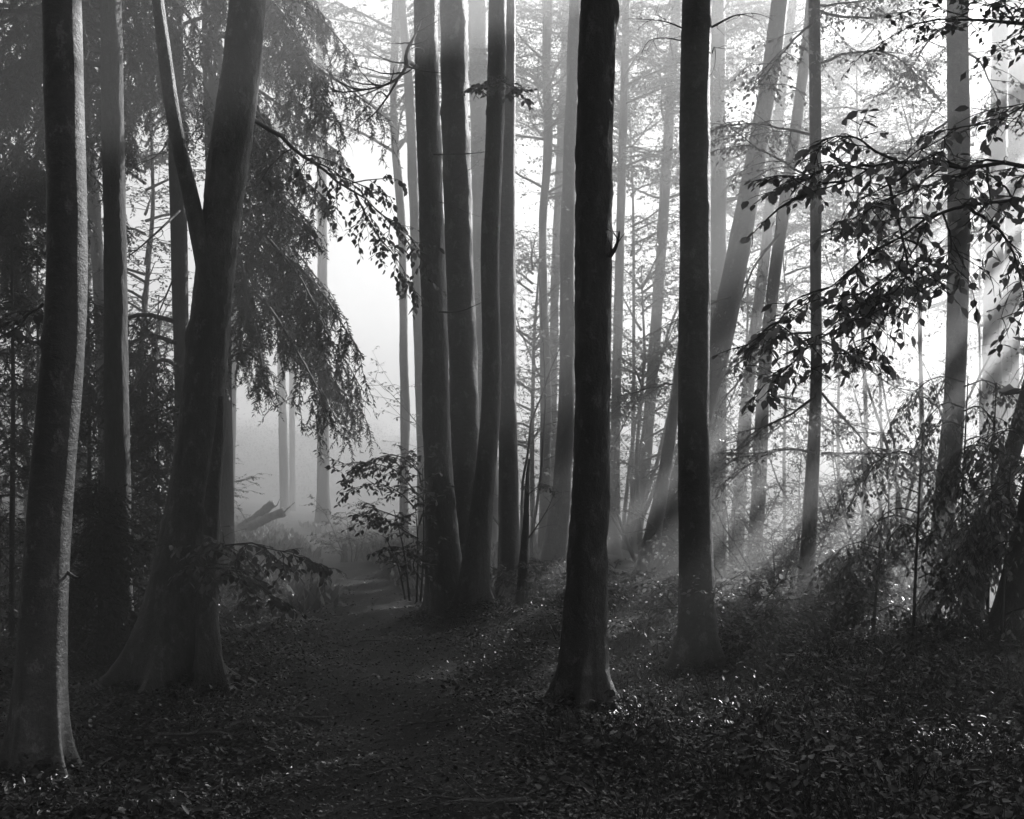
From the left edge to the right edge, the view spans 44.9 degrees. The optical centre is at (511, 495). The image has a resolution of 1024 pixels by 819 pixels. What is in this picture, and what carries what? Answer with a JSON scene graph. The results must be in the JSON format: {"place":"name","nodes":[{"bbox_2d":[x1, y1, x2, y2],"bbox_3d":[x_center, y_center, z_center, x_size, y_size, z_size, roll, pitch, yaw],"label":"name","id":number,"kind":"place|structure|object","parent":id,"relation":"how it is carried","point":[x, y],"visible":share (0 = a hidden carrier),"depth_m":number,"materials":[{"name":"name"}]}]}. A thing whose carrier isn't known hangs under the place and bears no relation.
{"place":"outdoors","nodes":[
{"label":"outdoors","id":0,"kind":"place"},
{"bbox_2d":[261,519,524,818],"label":"path","id":1,"kind":"structure","parent":0,"point":[359,568],"depth_m":9.06,"materials":[{"name":"soil"}]},
{"bbox_2d":[340,543,348,562],"bbox_3d":[-4.051,1.442,29.992,0.210,0.592,0.203,0,0,0],"label":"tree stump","id":2,"kind":"object","parent":1,"relation":"on","point":[344,558],"visible":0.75,"depth_m":29.94,"materials":[{"name":"grey wood"}]},
{"bbox_2d":[0,407,1023,818],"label":"ground","id":3,"kind":"structure","parent":0,"point":[258,501],"depth_m":10.12,"materials":[{"name":"soil"}]},
{"bbox_2d":[0,204,85,616],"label":"young spruce","id":4,"kind":"object","parent":3,"relation":"on","point":[17,428],"visible":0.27,"depth_m":16.69,"materials":[{"name":"black plant"}]},
{"bbox_2d":[0,0,88,784],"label":"beech tree","id":5,"kind":"object","parent":3,"relation":"on","point":[38,725],"visible":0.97,"depth_m":6.90,"materials":[{"name":"black plant"}]},
{"bbox_2d":[0,193,102,581],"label":"young spruce","id":6,"kind":"object","parent":3,"relation":"on","point":[40,286],"visible":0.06,"depth_m":18.98,"materials":[{"name":"black plant"}]},
{"bbox_2d":[1,336,134,564],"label":"young spruce","id":7,"kind":"object","parent":3,"relation":"on","point":[25,495],"visible":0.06,"depth_m":21.66,"materials":[{"name":"black plant"}]},
{"bbox_2d":[0,163,139,643],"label":"young spruce","id":8,"kind":"object","parent":3,"relation":"on","point":[18,301],"visible":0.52,"depth_m":13.48,"materials":[{"name":"black plant"}]},
{"bbox_2d":[0,0,161,627],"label":"spruce tree","id":9,"kind":"object","parent":3,"relation":"on","point":[18,285],"visible":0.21,"depth_m":15.31,"materials":[{"name":"black plant"}]},
{"bbox_2d":[0,284,164,633],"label":"young spruce","id":10,"kind":"object","parent":3,"relation":"on","point":[86,439],"visible":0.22,"depth_m":14.94,"materials":[{"name":"black plant"}]},
{"bbox_2d":[72,41,93,526],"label":"beech tree","id":11,"kind":"object","parent":3,"relation":"on","point":[83,376],"visible":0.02,"depth_m":32.90,"materials":[{"name":"grey plant"}]},
{"bbox_2d":[0,223,167,524],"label":"understorey tree","id":12,"kind":"object","parent":3,"relation":"on","point":[34,356],"visible":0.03,"depth_m":29.88,"materials":[{"name":"black plant"}]},
{"bbox_2d":[86,101,104,511],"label":"beech tree","id":13,"kind":"object","parent":3,"relation":"on","point":[97,261],"visible":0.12,"depth_m":20.90,"materials":[{"name":"grey plant"}]},
{"bbox_2d":[68,477,167,671],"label":"young spruce","id":14,"kind":"object","parent":3,"relation":"on","point":[102,541],"visible":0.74,"depth_m":11.86,"materials":[{"name":"black plant"}]},
{"bbox_2d":[32,42,205,537],"bbox_3d":[-8.130,-4.164,26.876,4.728,11.205,4.980,0,0,16],"label":"understorey tree","id":15,"kind":"object","parent":3,"relation":"on","point":[147,273],"visible":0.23,"depth_m":27.00,"materials":[{"name":"grey plant"}]},
{"bbox_2d":[69,342,219,604],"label":"young spruce","id":16,"kind":"object","parent":3,"relation":"on","point":[131,384],"visible":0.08,"depth_m":17.42,"materials":[{"name":"black plant"}]},
{"bbox_2d":[0,0,325,649],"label":"spruce tree","id":17,"kind":"object","parent":3,"relation":"on","point":[105,24],"visible":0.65,"depth_m":12.95,"materials":[{"name":"black plant"}]},
{"bbox_2d":[71,399,254,639],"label":"young spruce","id":18,"kind":"object","parent":3,"relation":"on","point":[146,445],"visible":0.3,"depth_m":13.88,"materials":[{"name":"black plant"}]},
{"bbox_2d":[0,0,360,494],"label":"spruce tree","id":19,"kind":"object","parent":3,"relation":"on","point":[179,319],"visible":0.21,"depth_m":15.90,"materials":[{"name":"black plant"}]},
{"bbox_2d":[95,285,271,531],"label":"understorey tree","id":20,"kind":"object","parent":3,"relation":"on","point":[171,348],"visible":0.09,"depth_m":32.90,"materials":[{"name":"grey plant"}]},
{"bbox_2d":[119,526,258,632],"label":"beech sapling","id":21,"kind":"object","parent":3,"relation":"on","point":[220,560],"visible":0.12,"depth_m":11.65,"materials":[{"name":"grey plant"}]},
{"bbox_2d":[231,288,237,501],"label":"spruce tree","id":22,"kind":"object","parent":3,"relation":"on","point":[234,402],"visible":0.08,"depth_m":45.88,"materials":[{"name":"grey plant"}]},
{"bbox_2d":[219,569,306,619],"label":"beech sapling","id":23,"kind":"object","parent":3,"relation":"on","point":[229,605],"visible":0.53,"depth_m":15.80,"materials":[{"name":"grey plant"}]},
{"bbox_2d":[80,0,446,695],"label":"beech tree","id":24,"kind":"object","parent":3,"relation":"on","point":[176,630],"visible":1,"depth_m":10.24,"materials":[{"name":"black plant"}]},
{"bbox_2d":[124,0,402,603],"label":"spruce tree","id":25,"kind":"object","parent":3,"relation":"on","point":[297,316],"visible":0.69,"depth_m":16.95,"materials":[{"name":"black plant"}]},
{"bbox_2d":[235,499,294,532],"bbox_3d":[-8.600,1.144,39.525,4.008,2.312,1.314,0,0,24],"label":"fallen log","id":26,"kind":"object","parent":3,"relation":"on","point":[262,516],"visible":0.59,"depth_m":39.18,"materials":[{"name":"grey wood"}]},
{"bbox_2d":[275,2,291,516],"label":"spruce tree","id":27,"kind":"object","parent":3,"relation":"on","point":[283,470],"visible":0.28,"depth_m":61.82,"materials":[{"name":"grey plant"}]},
{"bbox_2d":[288,5,295,510],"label":"spruce tree","id":28,"kind":"object","parent":3,"relation":"on","point":[292,490],"visible":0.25,"depth_m":73.85,"materials":[{"name":"grey plant"}]},
{"bbox_2d":[1,513,626,613],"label":"grass","id":29,"kind":"structure","parent":3,"relation":"on","point":[277,537],"depth_m":28.01,"materials":[{"name":"grey plant"}]},
{"bbox_2d":[314,0,331,524],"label":"spruce tree","id":30,"kind":"object","parent":3,"relation":"on","point":[323,495],"visible":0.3,"depth_m":51.81,"materials":[{"name":"grey plant"}]},
{"bbox_2d":[299,494,388,561],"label":"beech sapling","id":31,"kind":"object","parent":3,"relation":"on","point":[349,538],"visible":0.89,"depth_m":29.81,"materials":[{"name":"grey plant"}]},
{"bbox_2d":[268,0,487,540],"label":"beech tree","id":32,"kind":"object","parent":3,"relation":"on","point":[394,53],"visible":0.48,"depth_m":39.88,"materials":[{"name":"grey plant"}]},
{"bbox_2d":[293,0,489,618],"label":"beech tree","id":33,"kind":"object","parent":3,"relation":"on","point":[436,428],"visible":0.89,"depth_m":15.45,"materials":[{"name":"grey plant"}]},
{"bbox_2d":[324,443,460,601],"bbox_3d":[-1.408,0.331,14.486,1.592,1.909,1.328,0,0,-35],"label":"beech shrub","id":34,"kind":"object","parent":3,"relation":"on","point":[378,522],"visible":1,"depth_m":14.50,"materials":[{"name":"black plant"}]},
{"bbox_2d":[398,0,424,545],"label":"beech tree","id":35,"kind":"object","parent":3,"relation":"on","point":[412,165],"visible":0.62,"depth_m":34.88,"materials":[{"name":"grey plant"}]},
{"bbox_2d":[372,749,525,817],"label":"fallen branch","id":36,"kind":"object","parent":3,"relation":"on","point":[503,800],"visible":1,"depth_m":6.28,"materials":[{"name":"grey wood"}]},
{"bbox_2d":[439,0,496,603],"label":"beech tree","id":37,"kind":"object","parent":3,"relation":"on","point":[463,380],"visible":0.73,"depth_m":16.23,"materials":[{"name":"grey plant"}]},
{"bbox_2d":[389,0,566,545],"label":"beech tree","id":38,"kind":"object","parent":3,"relation":"on","point":[477,24],"visible":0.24,"depth_m":37.74,"materials":[{"name":"grey plant"}]},
{"bbox_2d":[447,0,536,612],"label":"beech tree","id":39,"kind":"object","parent":3,"relation":"on","point":[473,584],"visible":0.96,"depth_m":15.09,"materials":[{"name":"grey plant"}]},
{"bbox_2d":[494,0,519,596],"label":"beech tree","id":40,"kind":"object","parent":3,"relation":"on","point":[508,522],"visible":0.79,"depth_m":18.39,"materials":[{"name":"grey plant"}]},
{"bbox_2d":[341,201,675,564],"bbox_3d":[-0.963,-2.034,26.693,8.946,7.377,6.584,0,0,24],"label":"beech sapling","id":41,"kind":"object","parent":3,"relation":"on","point":[521,503],"visible":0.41,"depth_m":26.12,"materials":[{"name":"grey plant"}]},
{"bbox_2d":[0,578,1023,818],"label":"undergrowth","id":42,"kind":"object","parent":3,"relation":"on","point":[906,764],"visible":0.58,"depth_m":7.88,"materials":[{"name":"black plant"}]},
{"bbox_2d":[0,0,1023,533],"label":"distant wood","id":43,"kind":"object","parent":3,"relation":"on","point":[256,446],"visible":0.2,"depth_m":95.75,"materials":[{"name":"grey plant"}]},
{"bbox_2d":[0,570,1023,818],"bbox_3d":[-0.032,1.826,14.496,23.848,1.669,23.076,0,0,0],"label":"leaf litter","id":44,"kind":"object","parent":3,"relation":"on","point":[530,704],"visible":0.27,"depth_m":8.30,"materials":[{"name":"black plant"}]},
{"bbox_2d":[514,459,569,604],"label":"sapling","id":45,"kind":"object","parent":3,"relation":"on","point":[521,598],"visible":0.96,"depth_m":15.75,"materials":[{"name":"black plant"}]},
{"bbox_2d":[473,225,624,540],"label":"understorey tree","id":46,"kind":"object","parent":3,"relation":"on","point":[532,385],"visible":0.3,"depth_m":36.85,"materials":[{"name":"grey plant"}]},
{"bbox_2d":[438,0,660,549],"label":"beech tree","id":47,"kind":"object","parent":3,"relation":"on","point":[546,17],"visible":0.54,"depth_m":32.89,"materials":[{"name":"grey plant"}]},
{"bbox_2d":[490,553,624,604],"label":"beech sapling","id":48,"kind":"object","parent":3,"relation":"on","point":[534,590],"visible":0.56,"depth_m":15.92,"materials":[{"name":"grey plant"}]},
{"bbox_2d":[538,0,580,565],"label":"beech tree","id":49,"kind":"object","parent":3,"relation":"on","point":[555,537],"visible":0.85,"depth_m":24.87,"materials":[{"name":"grey plant"}]},
{"bbox_2d":[487,0,658,493],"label":"beech tree","id":50,"kind":"object","parent":3,"relation":"on","point":[558,167],"visible":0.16,"depth_m":44.88,"materials":[{"name":"grey plant"}]},
{"bbox_2d":[540,0,625,714],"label":"beech tree","id":51,"kind":"object","parent":3,"relation":"on","point":[583,670],"visible":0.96,"depth_m":9.08,"materials":[{"name":"black plant"}]},
{"bbox_2d":[532,46,679,494],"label":"understorey tree","id":52,"kind":"object","parent":3,"relation":"on","point":[634,241],"visible":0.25,"depth_m":43.72,"materials":[{"name":"grey plant"}]},
{"bbox_2d":[553,581,677,611],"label":"beech sapling","id":53,"kind":"object","parent":3,"relation":"on","point":[639,599],"visible":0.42,"depth_m":15.29,"materials":[{"name":"grey plant"}]},
{"bbox_2d":[523,0,734,556],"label":"beech tree","id":54,"kind":"object","parent":3,"relation":"on","point":[622,55],"visible":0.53,"depth_m":35.88,"materials":[{"name":"grey plant"}]},
{"bbox_2d":[607,557,678,595],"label":"beech sapling","id":55,"kind":"object","parent":3,"relation":"on","point":[633,576],"visible":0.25,"depth_m":17.66,"materials":[{"name":"grey plant"}]},
{"bbox_2d":[551,221,750,549],"bbox_3d":[4.522,-2.968,37.727,6.984,10.102,6.260,0,0,0],"label":"understorey tree","id":56,"kind":"object","parent":3,"relation":"on","point":[643,356],"visible":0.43,"depth_m":37.69,"materials":[{"name":"grey plant"}]},
{"bbox_2d":[630,347,677,579],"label":"beech tree","id":57,"kind":"object","parent":3,"relation":"on","point":[657,511],"visible":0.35,"depth_m":24.89,"materials":[{"name":"grey plant"}]},
{"bbox_2d":[556,0,765,553],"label":"beech tree","id":58,"kind":"object","parent":3,"relation":"on","point":[664,197],"visible":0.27,"depth_m":41.84,"materials":[{"name":"grey plant"}]},
{"bbox_2d":[608,580,728,615],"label":"beech sapling","id":59,"kind":"object","parent":3,"relation":"on","point":[648,591],"visible":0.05,"depth_m":16.02,"materials":[{"name":"grey plant"}]},
{"bbox_2d":[610,0,787,584],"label":"beech tree","id":60,"kind":"object","parent":3,"relation":"on","point":[727,302],"visible":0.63,"depth_m":26.79,"materials":[{"name":"grey plant"}]},
{"bbox_2d":[629,0,771,673],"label":"beech tree","id":61,"kind":"object","parent":3,"relation":"on","point":[697,637],"visible":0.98,"depth_m":11.27,"materials":[{"name":"black plant"}]},
{"bbox_2d":[516,107,884,550],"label":"beech sapling","id":62,"kind":"object","parent":3,"relation":"on","point":[634,526],"visible":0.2,"depth_m":41.52,"materials":[{"name":"grey plant"}]},
{"bbox_2d":[495,269,927,561],"bbox_3d":[4.719,-2.267,33.830,12.167,8.725,7.123,0,0,36],"label":"beech sapling","id":63,"kind":"object","parent":3,"relation":"on","point":[628,545],"visible":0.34,"depth_m":33.74,"materials":[{"name":"grey plant"}]},
{"bbox_2d":[632,565,828,655],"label":"beech sapling","id":64,"kind":"object","parent":3,"relation":"on","point":[731,609],"visible":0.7,"depth_m":11.70,"materials":[{"name":"black plant"}]},
{"bbox_2d":[607,415,855,602],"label":"beech sapling","id":65,"kind":"object","parent":3,"relation":"on","point":[667,539],"visible":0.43,"depth_m":25.95,"materials":[{"name":"grey plant"}]},
{"bbox_2d":[610,422,852,601],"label":"beech sapling","id":66,"kind":"object","parent":3,"relation":"on","point":[654,484],"visible":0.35,"depth_m":32.58,"materials":[{"name":"grey plant"}]},
{"bbox_2d":[628,0,837,592],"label":"beech tree","id":67,"kind":"object","parent":3,"relation":"on","point":[719,187],"visible":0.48,"depth_m":37.79,"materials":[{"name":"grey plant"}]},
{"bbox_2d":[668,105,825,344],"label":"understorey tree","id":68,"kind":"object","parent":3,"relation":"on","point":[730,211],"visible":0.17,"depth_m":51.49,"materials":[{"name":"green plant"}]},
{"bbox_2d":[661,570,859,651],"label":"beech sapling","id":69,"kind":"object","parent":3,"relation":"on","point":[806,607],"visible":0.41,"depth_m":12.53,"materials":[{"name":"grey plant"}]},
{"bbox_2d":[701,677,826,738],"bbox_3d":[1.663,1.367,7.971,0.962,0.418,0.417,0,0,-24],"label":"fallen branch","id":70,"kind":"object","parent":3,"relation":"on","point":[704,732],"visible":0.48,"depth_m":7.97,"materials":[{"name":"grey wood"}]},
{"bbox_2d":[664,0,863,592],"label":"beech tree","id":71,"kind":"object","parent":3,"relation":"on","point":[766,238],"visible":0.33,"depth_m":43.83,"materials":[{"name":"grey plant"}]},
{"bbox_2d":[709,0,870,607],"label":"beech tree","id":72,"kind":"object","parent":3,"relation":"on","point":[777,243],"visible":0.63,"depth_m":28.87,"materials":[{"name":"grey plant"}]},
{"bbox_2d":[667,424,926,616],"bbox_3d":[5.338,0.528,22.685,5.076,3.640,4.054,0,0,0],"label":"beech sapling","id":73,"kind":"object","parent":3,"relation":"on","point":[746,556],"visible":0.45,"depth_m":22.24,"materials":[{"name":"grey plant"}]},
{"bbox_2d":[726,159,873,584],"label":"understorey tree","id":74,"kind":"object","parent":3,"relation":"on","point":[784,283],"visible":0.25,"depth_m":51.83,"materials":[{"name":"grey plant"}]},
{"bbox_2d":[675,354,936,602],"bbox_3d":[6.802,0.034,30.033,6.932,6.751,7.469,0,0,0],"label":"beech sapling","id":75,"kind":"object","parent":3,"relation":"on","point":[762,503],"visible":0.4,"depth_m":29.88,"materials":[{"name":"grey plant"}]},
{"bbox_2d":[670,0,971,602],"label":"beech tree","id":76,"kind":"object","parent":3,"relation":"on","point":[812,451],"visible":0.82,"depth_m":18.42,"materials":[{"name":"grey plant"}]},
{"bbox_2d":[722,491,932,619],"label":"beech sapling","id":77,"kind":"object","parent":3,"relation":"on","point":[737,517],"visible":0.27,"depth_m":23.39,"materials":[{"name":"grey plant"}]},
{"bbox_2d":[740,35,916,555],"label":"understorey tree","id":78,"kind":"object","parent":3,"relation":"on","point":[852,71],"visible":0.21,"depth_m":53.72,"materials":[{"name":"grey plant"}]},
{"bbox_2d":[775,575,907,627],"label":"beech sapling","id":79,"kind":"object","parent":3,"relation":"on","point":[870,600],"visible":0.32,"depth_m":16.76,"materials":[{"name":"grey plant"}]},
{"bbox_2d":[663,294,1022,614],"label":"beech sapling","id":80,"kind":"object","parent":3,"relation":"on","point":[912,515],"visible":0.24,"depth_m":33.98,"materials":[{"name":"grey plant"}]},
{"bbox_2d":[775,0,945,583],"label":"understorey tree","id":81,"kind":"object","parent":3,"relation":"on","point":[829,130],"visible":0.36,"depth_m":39.82,"materials":[{"name":"grey plant"}]},
{"bbox_2d":[785,132,947,542],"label":"understorey tree","id":82,"kind":"object","parent":3,"relation":"on","point":[878,268],"visible":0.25,"depth_m":52.01,"materials":[{"name":"grey plant"}]},
{"bbox_2d":[711,0,1023,522],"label":"beech tree","id":83,"kind":"object","parent":3,"relation":"on","point":[870,306],"visible":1,"depth_m":7.50,"materials":[{"name":"black plant"}]},
{"bbox_2d":[730,172,1023,609],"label":"beech sapling","id":84,"kind":"object","parent":3,"relation":"on","point":[897,504],"visible":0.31,"depth_m":35.80,"materials":[{"name":"grey plant"}]},
{"bbox_2d":[745,394,1019,617],"bbox_3d":[7.823,0.297,24.818,5.584,4.567,6.564,0,0,0],"label":"beech sapling","id":85,"kind":"object","parent":3,"relation":"on","point":[846,522],"visible":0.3,"depth_m":25.42,"materials":[{"name":"grey plant"}]},
{"bbox_2d":[798,527,1008,627],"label":"beech sapling","id":86,"kind":"object","parent":3,"relation":"on","point":[908,596],"visible":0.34,"depth_m":17.32,"materials":[{"name":"grey plant"}]},
{"bbox_2d":[794,375,1023,647],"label":"beech shrub","id":87,"kind":"object","parent":3,"relation":"on","point":[975,542],"visible":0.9,"depth_m":13.79,"materials":[{"name":"black plant"}]},
{"bbox_2d":[822,32,1001,595],"bbox_3d":[11.292,-4.946,35.862,5.529,17.097,4.886,0,0,-42],"label":"understorey tree","id":88,"kind":"object","parent":3,"relation":"on","point":[882,149],"visible":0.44,"depth_m":35.84,"materials":[{"name":"grey plant"}]},
{"bbox_2d":[844,0,1023,622],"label":"beech tree","id":89,"kind":"object","parent":3,"relation":"on","point":[957,65],"visible":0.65,"depth_m":19.87,"materials":[{"name":"grey plant"}]},
{"bbox_2d":[850,109,1017,583],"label":"understorey tree","id":90,"kind":"object","parent":3,"relation":"on","point":[932,208],"visible":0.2,"depth_m":52.79,"materials":[{"name":"grey plant"}]},
{"bbox_2d":[903,129,1023,435],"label":"understorey tree","id":91,"kind":"object","parent":3,"relation":"on","point":[1012,146],"visible":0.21,"depth_m":54.86,"materials":[{"name":"grey plant"}]},
{"bbox_2d":[961,379,1023,621],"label":"beech tree","id":92,"kind":"object","parent":3,"relation":"on","point":[1010,434],"visible":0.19,"depth_m":16.40,"materials":[{"name":"grey plant"}]},
{"bbox_2d":[979,0,1008,589],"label":"beech tree","id":93,"kind":"object","parent":3,"relation":"on","point":[1000,33],"visible":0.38,"depth_m":49.71,"materials":[{"name":"grey plant"}]},
{"bbox_2d":[980,479,1023,639],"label":"beech tree","id":94,"kind":"object","parent":3,"relation":"on","point":[1013,601],"visible":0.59,"depth_m":13.36,"materials":[{"name":"black plant"}]},
{"bbox_2d":[991,336,1023,396],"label":"beech tree","id":95,"kind":"object","parent":3,"relation":"on","point":[1008,389],"visible":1,"depth_m":12.80,"materials":[{"name":"grey plant"}]},
{"bbox_2d":[999,0,1023,576],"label":"beech tree","id":96,"kind":"object","parent":3,"relation":"on","point":[1016,70],"visible":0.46,"depth_m":55.69,"materials":[{"name":"grey plant"}]},
{"bbox_2d":[0,0,1023,465],"label":"sky","id":97,"kind":"structure","parent":0,"point":[366,297],"materials":[{"name":"white"}]}
]}

